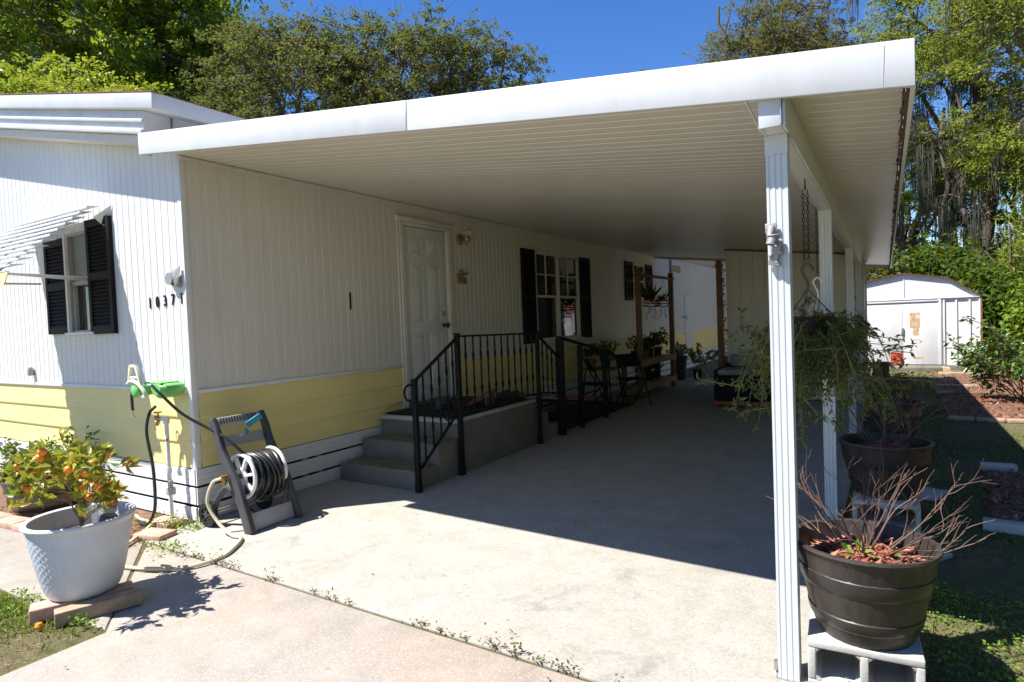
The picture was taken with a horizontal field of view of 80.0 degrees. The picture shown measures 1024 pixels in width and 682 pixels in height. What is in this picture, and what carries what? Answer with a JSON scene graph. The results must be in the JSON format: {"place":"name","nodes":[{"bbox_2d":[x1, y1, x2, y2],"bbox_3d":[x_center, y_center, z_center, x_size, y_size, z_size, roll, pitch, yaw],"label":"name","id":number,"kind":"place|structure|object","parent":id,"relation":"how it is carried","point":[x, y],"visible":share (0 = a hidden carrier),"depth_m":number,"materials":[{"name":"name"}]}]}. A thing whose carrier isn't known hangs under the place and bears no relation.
{"place":"outdoors","nodes":[
{"label":"outdoors","id":0,"kind":"place"},
{"bbox_2d":[0,601,82,671],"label":"dry grass","id":1,"kind":"structure","parent":0,"point":[35,640],"depth_m":3.09,"materials":[{"name":"plant"}]},
{"bbox_2d":[0,544,585,681],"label":"driveway","id":2,"kind":"structure","parent":0,"point":[238,627],"depth_m":2.98,"materials":[{"name":"concrete"}]},
{"bbox_2d":[0,347,1023,681],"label":"ground","id":3,"kind":"structure","parent":0,"point":[962,573],"depth_m":3.45,"materials":[{"name":"plant"}]},
{"bbox_2d":[0,586,80,660],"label":"lawn grass","id":4,"kind":"structure","parent":3,"relation":"on","point":[20,622],"depth_m":3.28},
{"bbox_2d":[0,528,142,629],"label":"walkway","id":5,"kind":"structure","parent":3,"relation":"on","point":[16,569],"depth_m":4.09,"materials":[{"name":"concrete"}]},
{"bbox_2d":[0,515,29,529],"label":"edging paver","id":6,"kind":"object","parent":5,"relation":"on","point":[6,522],"visible":0.66,"depth_m":5.01,"materials":[{"name":"pink concrete"}]},
{"bbox_2d":[11,522,22,532],"bbox_3d":[-3.860,1.499,4.911,0.290,0.060,0.150,-2,1,22],"label":"edging paver","id":7,"kind":"object","parent":5,"relation":"on","point":[14,527],"visible":0.24,"depth_m":4.88,"materials":[{"name":"pink concrete"}]},
{"bbox_2d":[28,581,132,623],"bbox_3d":[-2.429,1.475,3.458,0.480,0.074,0.120,-4,2,-34],"label":"paver","id":8,"kind":"object","parent":5,"relation":"on","point":[40,611],"visible":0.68,"depth_m":3.35,"materials":[{"name":"beige concrete"}]},
{"bbox_2d":[0,425,142,601],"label":"glazed pot","id":9,"kind":"object","parent":8,"relation":"on","point":[79,551],"visible":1,"depth_m":3.37,"materials":[{"name":"white ceramic"}]},
{"bbox_2d":[54,587,142,627],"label":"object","id":10,"kind":"structure","parent":5,"relation":"on","point":[107,604],"depth_m":3.36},
{"bbox_2d":[0,30,174,93],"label":"leafy tree","id":11,"kind":"object","parent":3,"relation":"on","point":[28,82],"visible":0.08,"depth_m":13.38,"materials":[{"name":"green plant"}]},
{"bbox_2d":[0,3,188,89],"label":"leafy tree","id":12,"kind":"object","parent":3,"relation":"on","point":[54,15],"depth_m":23.01,"materials":[{"name":"green plant"}]},
{"bbox_2d":[0,476,195,541],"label":"planting bed","id":13,"kind":"object","parent":3,"relation":"on","point":[146,514],"visible":0.11,"depth_m":5.26,"materials":[{"name":"soil"}]},
{"bbox_2d":[0,425,99,517],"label":"barrel planter","id":14,"kind":"object","parent":13,"relation":"on","point":[30,511],"visible":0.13,"depth_m":5.21,"materials":[{"name":"plant"}]},
{"bbox_2d":[153,411,175,517],"bbox_3d":[-2.824,1.055,4.966,0.191,0.961,0.070,-1,2,32],"label":"standpipe","id":15,"kind":"object","parent":13,"relation":"on","point":[170,490],"visible":0.99,"depth_m":4.92,"materials":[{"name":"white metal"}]},
{"bbox_2d":[137,405,156,525],"bbox_3d":[-2.943,1.006,4.939,0.316,0.961,0.164,-1,2,32],"label":"tap hose","id":16,"kind":"object","parent":15,"relation":"attached to","point":[150,411],"visible":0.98,"depth_m":4.88,"materials":[{"name":"black rubber"}]},
{"bbox_2d":[146,515,184,528],"bbox_3d":[-2.784,1.462,4.907,0.260,0.050,0.160,-1,2,26],"label":"edging paver","id":17,"kind":"object","parent":13,"relation":"on","point":[166,526],"visible":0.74,"depth_m":4.86,"materials":[{"name":"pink concrete"}]},
{"bbox_2d":[0,0,281,114],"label":"leafy tree","id":18,"kind":"object","parent":3,"relation":"on","point":[17,23],"visible":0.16,"depth_m":18.40,"materials":[{"name":"green plant"}]},
{"bbox_2d":[34,0,279,113],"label":"leafy tree","id":19,"kind":"object","parent":3,"relation":"on","point":[121,19],"visible":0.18,"depth_m":19.56,"materials":[{"name":"green plant"}]},
{"bbox_2d":[179,89,228,112],"bbox_3d":[-8.489,-3.080,18.743,6.339,8.952,5.805,-2,2,-2],"label":"oak tree","id":20,"kind":"object","parent":3,"relation":"on","point":[190,92],"depth_m":17.96,"materials":[{"name":"green plant"}]},
{"bbox_2d":[167,0,387,118],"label":"oak tree","id":21,"kind":"object","parent":3,"relation":"on","point":[301,48],"visible":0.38,"depth_m":16.41,"materials":[{"name":"green plant"}]},
{"bbox_2d":[0,90,727,521],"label":"mobile home","id":22,"kind":"object","parent":3,"relation":"on","point":[320,326],"visible":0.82,"depth_m":5.89,"materials":[{"name":"beige"}]},
{"bbox_2d":[66,231,90,331],"bbox_3d":[-4.059,-0.550,5.777,0.440,0.950,0.072,-1,2,32],"label":"window","id":23,"kind":"structure","parent":22,"relation":"in","point":[75,241],"depth_m":5.84,"materials":[{"name":"glass"}]},
{"bbox_2d":[126,365,184,417],"bbox_3d":[-2.876,0.396,4.910,0.413,0.427,0.267,-1,2,32],"label":"hose hanger","id":24,"kind":"object","parent":22,"relation":"attached to","point":[165,388],"visible":0.99,"depth_m":4.84,"materials":[{"name":"green plastic"}]},
{"bbox_2d":[404,226,449,400],"bbox_3d":[-1.019,-0.326,7.443,0.121,2.073,0.775,-1,2,32],"label":"door","id":25,"kind":"structure","parent":22,"relation":"in","point":[424,253],"depth_m":7.45,"materials":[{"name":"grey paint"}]},
{"bbox_2d":[535,251,580,340],"bbox_3d":[0.779,-0.754,10.423,0.072,1.450,1.630,-1,2,32],"label":"window","id":26,"kind":"structure","parent":22,"relation":"in","point":[557,275],"depth_m":10.39,"materials":[{"name":"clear glass"}]},
{"bbox_2d":[633,263,644,298],"bbox_3d":[2.848,-1.349,13.812,0.072,0.790,0.780,-1,2,32],"label":"window","id":27,"kind":"structure","parent":22,"relation":"in","point":[635,265],"depth_m":14.00,"materials":[{"name":"white glass"}]},
{"bbox_2d":[295,0,491,109],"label":"oak tree","id":28,"kind":"object","parent":3,"relation":"on","point":[405,38],"visible":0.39,"depth_m":16.75,"materials":[{"name":"green plant"}]},
{"bbox_2d":[408,8,556,96],"bbox_3d":[-0.711,-4.333,18.737,4.915,10.900,4.539,-1,2,32],"label":"oak tree","id":29,"kind":"object","parent":3,"relation":"on","point":[499,55],"visible":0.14,"depth_m":17.97,"materials":[{"name":"green plant"}]},
{"bbox_2d":[0,507,975,677],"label":"edge weeds","id":30,"kind":"object","parent":3,"relation":"on","point":[77,622],"visible":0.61,"depth_m":3.65,"materials":[{"name":"green plant"}]},
{"bbox_2d":[145,378,867,681],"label":"carport slab","id":31,"kind":"structure","parent":3,"relation":"on","point":[568,546],"depth_m":4.19,"materials":[{"name":"concrete"}]},
{"bbox_2d":[133,527,176,540],"bbox_3d":[-2.701,1.468,4.622,0.260,0.050,0.160,-2,2,17],"label":"edging paver","id":32,"kind":"object","parent":31,"relation":"on","point":[152,533],"visible":0.86,"depth_m":4.58,"materials":[{"name":"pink concrete"}]},
{"bbox_2d":[125,477,242,570],"bbox_3d":[-2.653,1.269,4.487,1.595,0.431,0.749,-1,2,32],"label":"garden hose","id":33,"kind":"object","parent":31,"relation":"on","point":[224,529],"visible":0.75,"depth_m":4.28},
{"bbox_2d":[198,410,302,534],"bbox_3d":[-2.104,1.025,4.897,0.616,0.872,0.570,-1,2,32],"label":"hose reel cart","id":34,"kind":"object","parent":31,"relation":"on","point":[261,477],"visible":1,"depth_m":4.79,"materials":[{"name":"grey plastic"}]},
{"bbox_2d":[150,384,246,453],"bbox_3d":[-2.428,0.612,4.729,0.704,0.586,0.062,-2,2,-2],"label":"slack hose","id":35,"kind":"object","parent":34,"relation":"attached to","point":[174,407],"visible":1,"depth_m":4.72,"materials":[{"name":"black rubber"}]},
{"bbox_2d":[176,546,623,681],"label":"weeds","id":36,"kind":"object","parent":31,"relation":"on","point":[466,637],"visible":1,"depth_m":2.94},
{"bbox_2d":[340,399,558,490],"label":"entrance steps","id":37,"kind":"structure","parent":31,"relation":"on","point":[386,459],"depth_m":6.30,"materials":[{"name":"grey concrete"}]},
{"bbox_2d":[386,396,527,417],"bbox_3d":[-0.596,0.750,7.078,0.960,0.012,1.470,-1,2,32],"label":"doormat","id":38,"kind":"object","parent":37,"relation":"on","point":[408,411],"visible":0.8,"depth_m":6.80,"materials":[{"name":"black rubber"}]},
{"bbox_2d":[435,399,446,410],"bbox_3d":[-0.780,0.696,6.818,0.100,0.127,0.290,-2,2,9],"label":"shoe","id":39,"kind":"object","parent":38,"relation":"on","point":[443,403],"visible":0.75,"depth_m":6.68,"materials":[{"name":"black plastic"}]},
{"bbox_2d":[466,389,495,406],"bbox_3d":[-0.351,0.652,7.022,0.285,0.186,0.340,-2,2,14],"label":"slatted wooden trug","id":40,"kind":"object","parent":38,"relation":"on","point":[486,394],"visible":0.74,"depth_m":6.88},
{"bbox_2d":[498,390,519,400],"bbox_3d":[-0.037,0.648,7.381,0.290,0.127,0.100,-1,3,41],"label":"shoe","id":41,"kind":"object","parent":38,"relation":"on","point":[506,395],"visible":0.69,"depth_m":7.32,"materials":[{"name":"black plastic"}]},
{"bbox_2d":[403,331,560,492],"bbox_3d":[-0.154,0.598,6.695,0.057,1.424,3.055,-1,2,32],"label":"stair railing","id":42,"kind":"object","parent":31,"relation":"on","point":[414,405],"visible":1,"depth_m":6.08,"materials":[{"name":"black metal"}]},
{"bbox_2d":[138,38,915,681],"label":"carport","id":43,"kind":"object","parent":31,"relation":"on","point":[706,162],"visible":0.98,"depth_m":3.61,"materials":[{"name":"white metal"}]},
{"bbox_2d":[694,179,940,449],"bbox_3d":[1.627,-0.164,3.329,1.148,1.429,1.103,-1,2,32],"label":"hanging basket","id":44,"kind":"object","parent":43,"relation":"hanging from","point":[812,337],"visible":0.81,"depth_m":3.21,"materials":[{"name":"green metal"}]},
{"bbox_2d":[765,207,871,387],"bbox_3d":[2.150,-0.281,4.281,0.687,1.299,0.706,-1,2,32],"label":"hanging basket","id":45,"kind":"object","parent":43,"relation":"hanging from","point":[844,311],"visible":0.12,"depth_m":4.23,"materials":[{"name":"green metal"}]},
{"bbox_2d":[840,296,877,339],"bbox_3d":[4.372,-0.553,7.850,0.572,1.168,0.494,-1,2,32],"label":"hanging basket","id":46,"kind":"object","parent":43,"relation":"hanging from","point":[864,322],"visible":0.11,"depth_m":7.77,"materials":[{"name":"green plant"}]},
{"bbox_2d":[497,336,634,435],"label":"access ramp","id":47,"kind":"structure","parent":31,"relation":"on","point":[580,414],"depth_m":8.48,"materials":[{"name":"black metal"}]},
{"bbox_2d":[583,358,615,411],"bbox_3d":[1.382,0.704,9.956,0.518,0.892,0.462,-2,2,-4],"label":"folding chair","id":48,"kind":"object","parent":31,"relation":"on","point":[589,366],"visible":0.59,"depth_m":9.82,"materials":[{"name":"black metal"}]},
{"bbox_2d":[583,366,623,401],"bbox_3d":[1.587,0.790,10.710,0.600,0.642,0.592,-1,2,32],"label":"side table","id":49,"kind":"object","parent":31,"relation":"on","point":[610,368],"visible":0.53,"depth_m":10.62,"materials":[{"name":"black metal"}]},
{"bbox_2d":[582,342,601,368],"bbox_3d":[1.389,0.245,10.666,0.390,0.467,0.368,-2,2,5],"label":"potted plant","id":50,"kind":"object","parent":49,"relation":"on","point":[590,352],"visible":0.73,"depth_m":10.59,"materials":[{"name":"green plant"}]},
{"bbox_2d":[596,345,614,368],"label":"potted plant","id":51,"kind":"object","parent":49,"relation":"on","point":[608,361],"visible":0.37,"depth_m":10.51,"materials":[{"name":"green plant"}]},
{"bbox_2d":[597,339,620,365],"bbox_3d":[1.677,0.213,10.842,0.579,0.496,0.341,-1,2,32],"label":"potted plant","id":52,"kind":"object","parent":49,"relation":"on","point":[605,345],"visible":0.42,"depth_m":10.81,"materials":[{"name":"green plant"}]},
{"bbox_2d":[614,352,651,406],"bbox_3d":[2.063,0.658,10.532,0.462,0.892,0.518,-3,2,-20],"label":"folding chair","id":53,"kind":"object","parent":31,"relation":"on","point":[626,360],"visible":0.96,"depth_m":10.59,"materials":[{"name":"black metal"}]},
{"bbox_2d":[621,268,676,397],"bbox_3d":[2.743,-0.185,12.135,0.430,2.400,2.380,-1,2,32],"label":"plant stand","id":54,"kind":"object","parent":31,"relation":"on","point":[656,359],"visible":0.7,"depth_m":11.61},
{"bbox_2d":[625,335,636,353],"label":"potted plant","id":55,"kind":"object","parent":54,"relation":"on","point":[632,344],"visible":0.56,"depth_m":11.50,"materials":[{"name":"green plant"}]},
{"bbox_2d":[633,278,662,318],"bbox_3d":[2.656,-0.831,11.889,0.592,0.822,0.498,-2,2,8],"label":"orchid basket","id":56,"kind":"object","parent":54,"relation":"hanging from","point":[650,296],"visible":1,"depth_m":11.86,"materials":[{"name":"metal"}]},
{"bbox_2d":[643,334,656,357],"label":"potted plant","id":57,"kind":"object","parent":54,"relation":"on","point":[647,345],"visible":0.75,"depth_m":11.83,"materials":[{"name":"green plant"}]},
{"bbox_2d":[644,330,660,356],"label":"potted plant","id":58,"kind":"object","parent":54,"relation":"on","point":[651,350],"visible":0.57,"depth_m":12.19,"materials":[{"name":"green plant"}]},
{"bbox_2d":[652,363,664,377],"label":"potted plant","id":59,"kind":"object","parent":54,"relation":"on","point":[656,367],"visible":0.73,"depth_m":12.50,"materials":[{"name":"green plant"}]},
{"bbox_2d":[651,327,670,354],"bbox_3d":[3.012,0.001,12.532,0.547,0.583,0.490,-1,2,32],"label":"potted plant","id":60,"kind":"object","parent":54,"relation":"on","point":[657,350],"visible":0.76,"depth_m":12.49,"materials":[{"name":"green plant"}]},
{"bbox_2d":[654,279,671,318],"bbox_3d":[3.081,-0.868,12.479,0.345,0.822,0.355,-1,2,32],"label":"orchid basket","id":61,"kind":"object","parent":54,"relation":"hanging from","point":[662,298],"visible":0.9,"depth_m":12.43,"materials":[{"name":"metal"}]},
{"bbox_2d":[666,341,687,379],"bbox_3d":[3.903,0.441,14.320,0.462,0.914,0.571,-1,2,32],"label":"potted plant","id":62,"kind":"object","parent":31,"relation":"on","point":[681,363],"visible":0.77,"depth_m":14.14,"materials":[{"name":"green plant"}]},
{"bbox_2d":[683,342,717,379],"bbox_3d":[4.294,0.453,14.257,1.027,0.864,0.746,-3,2,-17],"label":"potted plant","id":63,"kind":"object","parent":31,"relation":"on","point":[693,357],"visible":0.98,"depth_m":14.11,"materials":[{"name":"green plant"}]},
{"bbox_2d":[714,260,727,367],"bbox_3d":[3.717,-0.197,10.776,0.206,2.440,0.128,-3,2,-10],"label":"timber post","id":64,"kind":"object","parent":31,"relation":"on","point":[721,329],"visible":0.84,"depth_m":10.73,"materials":[{"name":"brown wood"}]},
{"bbox_2d":[713,354,798,406],"bbox_3d":[3.987,0.634,9.940,1.240,0.815,0.760,-1,2,32],"label":"patio bench","id":65,"kind":"object","parent":31,"relation":"on","point":[725,394],"visible":0.41,"depth_m":9.83,"materials":[{"name":"black paint"}]},
{"bbox_2d":[724,249,867,400],"bbox_3d":[5.506,-0.398,11.586,2.100,2.631,3.150,-1,2,32],"label":"storage room","id":66,"kind":"object","parent":31,"relation":"on","point":[747,279],"visible":0.42,"depth_m":10.51,"materials":[{"name":"beige"}]},
{"bbox_2d":[682,0,892,63],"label":"oak tree","id":67,"kind":"object","parent":3,"relation":"on","point":[775,36],"visible":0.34,"depth_m":22.98,"materials":[{"name":"green plant"}]},
{"bbox_2d":[807,608,925,681],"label":"cinder block","id":68,"kind":"object","parent":3,"relation":"on","point":[831,659],"depth_m":2.47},
{"bbox_2d":[767,440,995,651],"bbox_3d":[1.480,0.800,2.506,0.835,0.796,0.692,-1,2,32],"label":"barrel planter","id":69,"kind":"object","parent":68,"relation":"on","point":[870,585],"visible":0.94,"depth_m":2.39,"materials":[{"name":"brown plastic"}]},
{"bbox_2d":[849,504,900,518],"bbox_3d":[2.634,1.315,4.409,0.360,0.053,3.500,-1,2,32],"label":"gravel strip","id":70,"kind":"object","parent":3,"relation":"on","point":[875,507],"depth_m":4.60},
{"bbox_2d":[852,489,920,532],"bbox_3d":[2.623,1.189,4.279,0.400,0.190,0.300,-1,2,32],"label":"cinder block","id":71,"kind":"object","parent":70,"relation":"on","point":[899,520],"depth_m":4.21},
{"bbox_2d":[822,361,982,499],"bbox_3d":[2.737,0.583,4.385,0.859,1.004,0.723,-2,2,9],"label":"barrel planter","id":72,"kind":"object","parent":71,"relation":"on","point":[901,451],"visible":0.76,"depth_m":4.22,"materials":[{"name":"brown plastic"}]},
{"bbox_2d":[872,361,890,375],"bbox_3d":[5.804,0.661,9.592,0.360,0.660,0.360,-1,2,32],"label":"nursery pot","id":73,"kind":"object","parent":3,"relation":"on","point":[885,364],"visible":0.18,"depth_m":9.47,"materials":[{"name":"black plastic"}]},
{"bbox_2d":[866,247,925,280],"bbox_3d":[11.306,-1.366,19.679,2.824,3.865,3.105,-3,2,-15],"label":"green bush","id":74,"kind":"object","parent":3,"relation":"on","point":[875,274],"visible":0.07,"depth_m":18.99,"materials":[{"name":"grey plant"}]},
{"bbox_2d":[866,160,930,268],"bbox_3d":[15.443,-3.923,25.703,3.893,8.029,4.157,-1,2,32],"label":"tree trunk","id":75,"kind":"object","parent":3,"relation":"on","point":[920,181],"visible":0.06,"depth_m":24.29,"materials":[{"name":"grey plant"}]},
{"bbox_2d":[867,273,982,371],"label":"garden shed","id":76,"kind":"structure","parent":3,"relation":"on","point":[929,311],"depth_m":14.42,"materials":[{"name":"white painted metal"},{"name":"brown roof trim"}]},
{"bbox_2d":[867,301,938,364],"bbox_3d":[9.104,-0.172,14.841,2.080,1.480,0.028,-1,2,32],"label":"sliding door","id":77,"kind":"structure","parent":76,"relation":"in","point":[888,318],"depth_m":14.60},
{"bbox_2d":[834,0,1023,291],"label":"maple tree","id":78,"kind":"object","parent":3,"relation":"on","point":[891,32],"visible":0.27,"depth_m":25.68,"materials":[{"name":"green plant"}]},
{"bbox_2d":[893,130,969,265],"bbox_3d":[19.174,-5.441,30.447,7.256,10.695,6.756,-2,2,1],"label":"leafy tree","id":79,"kind":"object","parent":3,"relation":"on","point":[911,229],"visible":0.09,"depth_m":29.80,"materials":[{"name":"green plant"}]},
{"bbox_2d":[919,487,948,501],"bbox_3d":[3.357,1.231,4.900,0.323,0.030,0.180,-4,2,-37],"label":"flat stone","id":80,"kind":"object","parent":3,"relation":"on","point":[929,492],"visible":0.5,"depth_m":4.86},
{"bbox_2d":[851,370,1023,681],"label":"lawn grass","id":81,"kind":"structure","parent":3,"relation":"on","point":[960,482],"depth_m":4.89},
{"bbox_2d":[879,231,1002,289],"bbox_3d":[13.159,-1.540,19.108,3.314,3.994,3.032,-3,2,-13],"label":"green bush","id":82,"kind":"object","parent":3,"relation":"on","point":[933,265],"visible":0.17,"depth_m":18.66,"materials":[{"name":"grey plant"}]},
{"bbox_2d":[872,261,1021,338],"bbox_3d":[16.934,-1.291,21.908,10.942,3.356,4.987,-1,2,32],"label":"thicket","id":83,"kind":"object","parent":3,"relation":"on","point":[990,275],"visible":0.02,"depth_m":20.84,"materials":[{"name":"green plant"}]},
{"bbox_2d":[896,107,998,275],"bbox_3d":[16.214,-4.391,23.967,3.526,9.040,3.394,-3,2,-14],"label":"tree trunk","id":84,"kind":"object","parent":3,"relation":"on","point":[979,222],"visible":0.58,"depth_m":23.22,"materials":[{"name":"grey plant"}]},
{"bbox_2d":[895,0,1023,217],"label":"maple tree","id":85,"kind":"object","parent":3,"relation":"on","point":[999,142],"visible":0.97,"depth_m":21.62,"materials":[{"name":"green plant"}]},
{"bbox_2d":[903,38,1023,265],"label":"oak tree","id":86,"kind":"object","parent":3,"relation":"on","point":[914,140],"visible":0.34,"depth_m":26.13,"materials":[{"name":"green plant"}]},
{"bbox_2d":[922,73,1020,259],"bbox_3d":[18.448,-5.213,24.606,3.313,10.422,4.631,-1,2,32],"label":"tree trunk","id":87,"kind":"object","parent":3,"relation":"on","point":[963,207],"visible":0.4,"depth_m":24.52,"materials":[{"name":"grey plant"}]},
{"bbox_2d":[921,584,1023,681],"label":"broadleaf weeds","id":88,"kind":"object","parent":3,"relation":"on","point":[945,657],"visible":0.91,"depth_m":2.77,"materials":[{"name":"green plant"}]},
{"bbox_2d":[933,371,1023,394],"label":"mulch bed","id":89,"kind":"object","parent":3,"relation":"on","point":[958,378],"visible":0.33,"depth_m":10.96,"materials":[{"name":"wood"}]},
{"bbox_2d":[938,372,972,375],"bbox_3d":[9.458,0.701,13.020,0.602,0.070,0.120,-1,2,36],"label":"edging board","id":90,"kind":"object","parent":89,"relation":"on","point":[952,373],"visible":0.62,"depth_m":12.98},
{"bbox_2d":[927,370,1023,521],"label":"bark mulch","id":91,"kind":"object","parent":89,"relation":"on","point":[996,498],"visible":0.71,"depth_m":5.42,"materials":[{"name":"red wood"}]},
{"bbox_2d":[939,394,1023,421],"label":"mulch bed","id":92,"kind":"object","parent":3,"relation":"on","point":[991,414],"visible":0.5,"depth_m":8.94,"materials":[{"name":"wood"}]},
{"bbox_2d":[948,416,973,421],"bbox_3d":[5.896,1.018,8.011,0.282,0.050,0.100,-1,2,38],"label":"edging board","id":93,"kind":"object","parent":92,"relation":"on","point":[963,418],"visible":0.91,"depth_m":7.98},
{"bbox_2d":[942,316,1023,402],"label":"camellia shrub","id":94,"kind":"object","parent":92,"relation":"on","point":[1007,366],"visible":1,"depth_m":9.16,"materials":[{"name":"green plant"}]},
{"bbox_2d":[942,119,1023,275],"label":"leafy tree","id":95,"kind":"object","parent":3,"relation":"on","point":[1000,210],"visible":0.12,"depth_m":26.23,"materials":[{"name":"green plant"}]},
{"bbox_2d":[945,250,1023,357],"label":"green bush","id":96,"kind":"object","parent":3,"relation":"on","point":[992,296],"visible":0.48,"depth_m":16.63,"materials":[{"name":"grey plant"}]},
{"bbox_2d":[945,83,1023,263],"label":"tree trunk","id":97,"kind":"object","parent":3,"relation":"on","point":[996,236],"visible":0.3,"depth_m":22.88,"materials":[{"name":"plant"}]},
{"bbox_2d":[976,417,1004,422],"bbox_3d":[6.143,1.014,7.830,0.291,0.050,0.100,-1,2,35],"label":"edging board","id":98,"kind":"object","parent":3,"relation":"on","point":[988,419],"visible":1,"depth_m":7.80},
{"bbox_2d":[979,462,1017,471],"bbox_3d":[4.418,1.148,5.543,0.262,0.070,0.100,-1,2,25],"label":"edging stone","id":99,"kind":"object","parent":3,"relation":"on","point":[986,466],"visible":0.79,"depth_m":5.51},
{"bbox_2d":[978,176,1023,287],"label":"bamboo clump","id":100,"kind":"object","parent":3,"relation":"on","point":[1018,248],"visible":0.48,"depth_m":17.15,"materials":[{"name":"green plant"}]},
{"bbox_2d":[983,517,1023,535],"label":"edging stone","id":101,"kind":"object","parent":3,"relation":"on","point":[1008,526],"visible":1,"depth_m":4.05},
{"bbox_2d":[987,470,1023,521],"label":"mulch bed","id":102,"kind":"object","parent":3,"relation":"on","point":[1019,502],"visible":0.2,"depth_m":4.74,"materials":[{"name":"soil"}]},
{"bbox_2d":[997,272,1023,361],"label":"green bush","id":103,"kind":"object","parent":3,"relation":"on","point":[1016,317],"visible":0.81,"depth_m":14.07,"materials":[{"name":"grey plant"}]},
{"bbox_2d":[1006,418,1023,423],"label":"edging board","id":104,"kind":"object","parent":3,"relation":"on","point":[1014,420],"visible":1,"depth_m":7.67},
{"bbox_2d":[23,0,1023,249],"label":"sky","id":105,"kind":"structure","parent":0,"point":[590,38],"materials":[{"name":"blue"}]},
{"bbox_2d":[645,364,654,379],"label":"potted plant","id":106,"kind":"object","parent":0,"point":[650,375],"visible":0.69,"depth_m":12.06,"materials":[{"name":"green plant"}]},
{"bbox_2d":[863,368,911,397],"bbox_3d":[5.031,0.588,8.182,0.572,0.579,0.573,-1,2,32],"label":"barrel planter","id":107,"kind":"object","parent":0,"point":[907,383],"visible":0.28,"depth_m":7.98,"materials":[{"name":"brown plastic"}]},
{"bbox_3d":[3.864,1.086,6.190,0.400,0.190,0.300,-1,2,29],"label":"cinder block","id":108,"kind":"object","parent":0,"visible":0},
{"bbox_2d":[860,364,934,435],"bbox_3d":[3.867,0.600,6.192,0.787,0.780,0.612,-4,2,-34],"label":"barrel planter","id":109,"kind":"object","parent":108,"relation":"on","point":[873,426],"visible":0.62,"depth_m":6.09,"materials":[{"name":"brown plastic"}]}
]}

